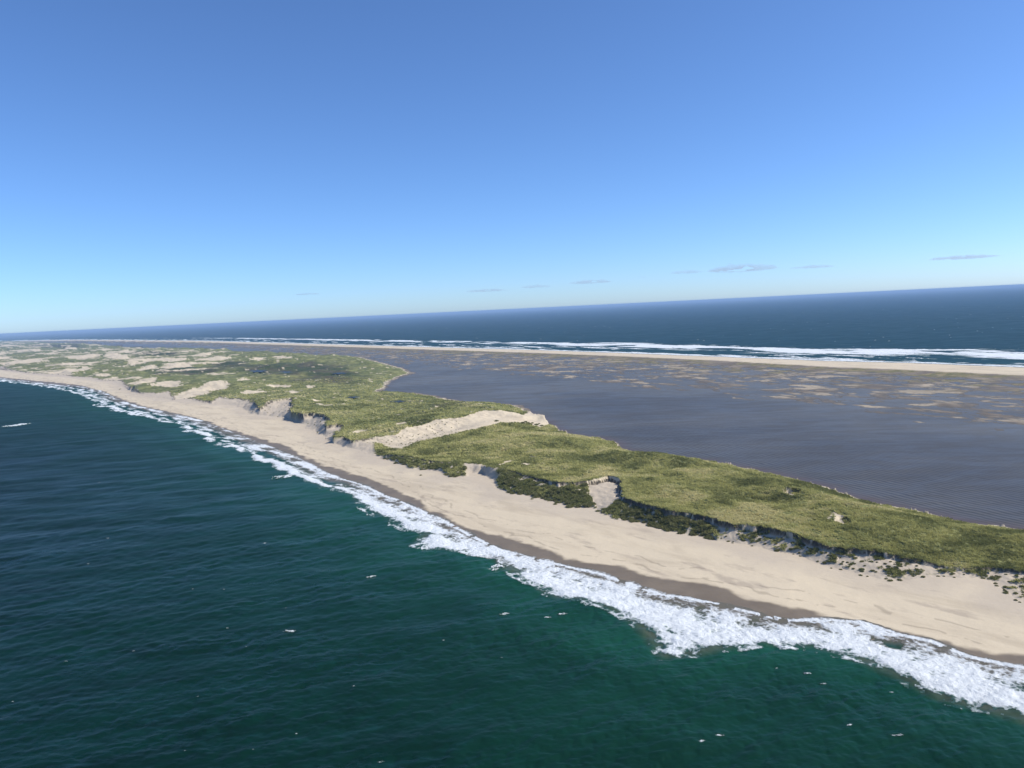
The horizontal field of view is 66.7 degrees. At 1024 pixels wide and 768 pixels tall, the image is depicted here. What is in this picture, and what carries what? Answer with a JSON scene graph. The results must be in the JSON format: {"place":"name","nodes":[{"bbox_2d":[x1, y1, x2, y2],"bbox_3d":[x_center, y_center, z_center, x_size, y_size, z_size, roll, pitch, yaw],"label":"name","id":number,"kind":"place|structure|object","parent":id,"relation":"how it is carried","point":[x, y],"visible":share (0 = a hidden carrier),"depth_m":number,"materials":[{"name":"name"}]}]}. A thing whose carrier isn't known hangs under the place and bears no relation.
{"place":"outdoors","nodes":[
{"label":"outdoors","id":0,"kind":"place"},
{"bbox_2d":[0,379,1023,767],"bbox_3d":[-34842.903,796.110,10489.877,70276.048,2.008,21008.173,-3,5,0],"label":"sea","id":1,"kind":"structure","parent":0,"point":[164,587],"depth_m":275.23,"materials":[{"name":"liquid"}]},
{"bbox_2d":[2,423,30,426],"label":"breaking wave","id":2,"kind":"object","parent":1,"relation":"on","point":[16,424],"visible":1,"depth_m":1018.20,"materials":[{"name":"liquid"}]},
{"bbox_2d":[272,474,290,479],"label":"breaking wave","id":3,"kind":"object","parent":1,"relation":"on","point":[282,476],"visible":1,"depth_m":599.04,"materials":[{"name":"liquid"}]},
{"bbox_2d":[491,564,505,570],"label":"breaking wave","id":4,"kind":"object","parent":1,"relation":"on","point":[499,566],"visible":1,"depth_m":365.43,"materials":[{"name":"liquid"}]},
{"bbox_2d":[0,378,1023,714],"bbox_3d":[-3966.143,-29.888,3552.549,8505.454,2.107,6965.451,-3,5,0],"label":"surf","id":5,"kind":"structure","parent":1,"relation":"on","point":[678,630],"depth_m":294.16,"materials":[{"name":"liquid"}]},
{"bbox_2d":[0,342,1023,663],"bbox_3d":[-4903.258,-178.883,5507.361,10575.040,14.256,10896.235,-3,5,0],"label":"beach","id":6,"kind":"structure","parent":0,"point":[978,616],"depth_m":365.61,"materials":[{"name":"beige sand"}]},
{"bbox_2d":[0,285,1023,365],"bbox_3d":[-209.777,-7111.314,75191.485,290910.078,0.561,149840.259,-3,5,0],"label":"ocean","id":7,"kind":"structure","parent":0,"point":[963,318],"depth_m":4400.51,"materials":[{"name":"liquid"}]},
{"bbox_2d":[14,338,1023,366],"bbox_3d":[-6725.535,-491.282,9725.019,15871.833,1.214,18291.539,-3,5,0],"label":"surf","id":8,"kind":"structure","parent":7,"relation":"on","point":[972,353],"depth_m":1668.09,"materials":[{"name":"liquid"}]},
{"bbox_2d":[0,341,1023,602],"bbox_3d":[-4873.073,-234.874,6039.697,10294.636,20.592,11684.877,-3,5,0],"label":"dunes","id":9,"kind":"structure","parent":0,"point":[160,371],"depth_m":1005.87,"materials":[{"name":"green plant"}]},
{"bbox_2d":[582,502,591,506],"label":"marram tussock","id":10,"kind":"object","parent":9,"relation":"on","point":[585,504],"visible":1,"depth_m":454.13,"materials":[{"name":"green plant"}]},
{"bbox_2d":[155,376,1023,596],"bbox_3d":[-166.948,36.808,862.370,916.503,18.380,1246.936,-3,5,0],"label":"grass","id":11,"kind":"structure","parent":9,"relation":"on","point":[779,481],"depth_m":477.22,"materials":[{"name":"green plant"}]},
{"bbox_2d":[696,527,703,532],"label":"marram tussock","id":12,"kind":"object","parent":9,"relation":"on","point":[699,529],"visible":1,"depth_m":391.41,"materials":[{"name":"green plant"}]},
{"bbox_2d":[0,0,1023,343],"label":"sky","id":13,"kind":"structure","parent":0,"point":[163,163],"materials":[{"name":"blue"}]},
{"bbox_2d":[20,340,1023,524],"bbox_3d":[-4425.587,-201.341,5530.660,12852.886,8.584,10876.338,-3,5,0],"label":"tidal flat","id":14,"kind":"structure","parent":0,"point":[935,379],"depth_m":1180.49,"materials":[{"name":"beige sand"}]},
{"bbox_2d":[22,340,1023,375],"bbox_3d":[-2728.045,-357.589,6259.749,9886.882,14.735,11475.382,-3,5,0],"label":"sandbar","id":15,"kind":"structure","parent":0,"point":[998,370],"depth_m":1443.48,"materials":[{"name":"beige sand"}]},
{"bbox_2d":[52,341,1023,529],"bbox_3d":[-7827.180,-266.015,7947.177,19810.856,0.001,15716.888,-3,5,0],"label":"lagoon","id":16,"kind":"structure","parent":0,"point":[959,469],"depth_m":721.82,"materials":[{"name":"liquid"}]}
]}

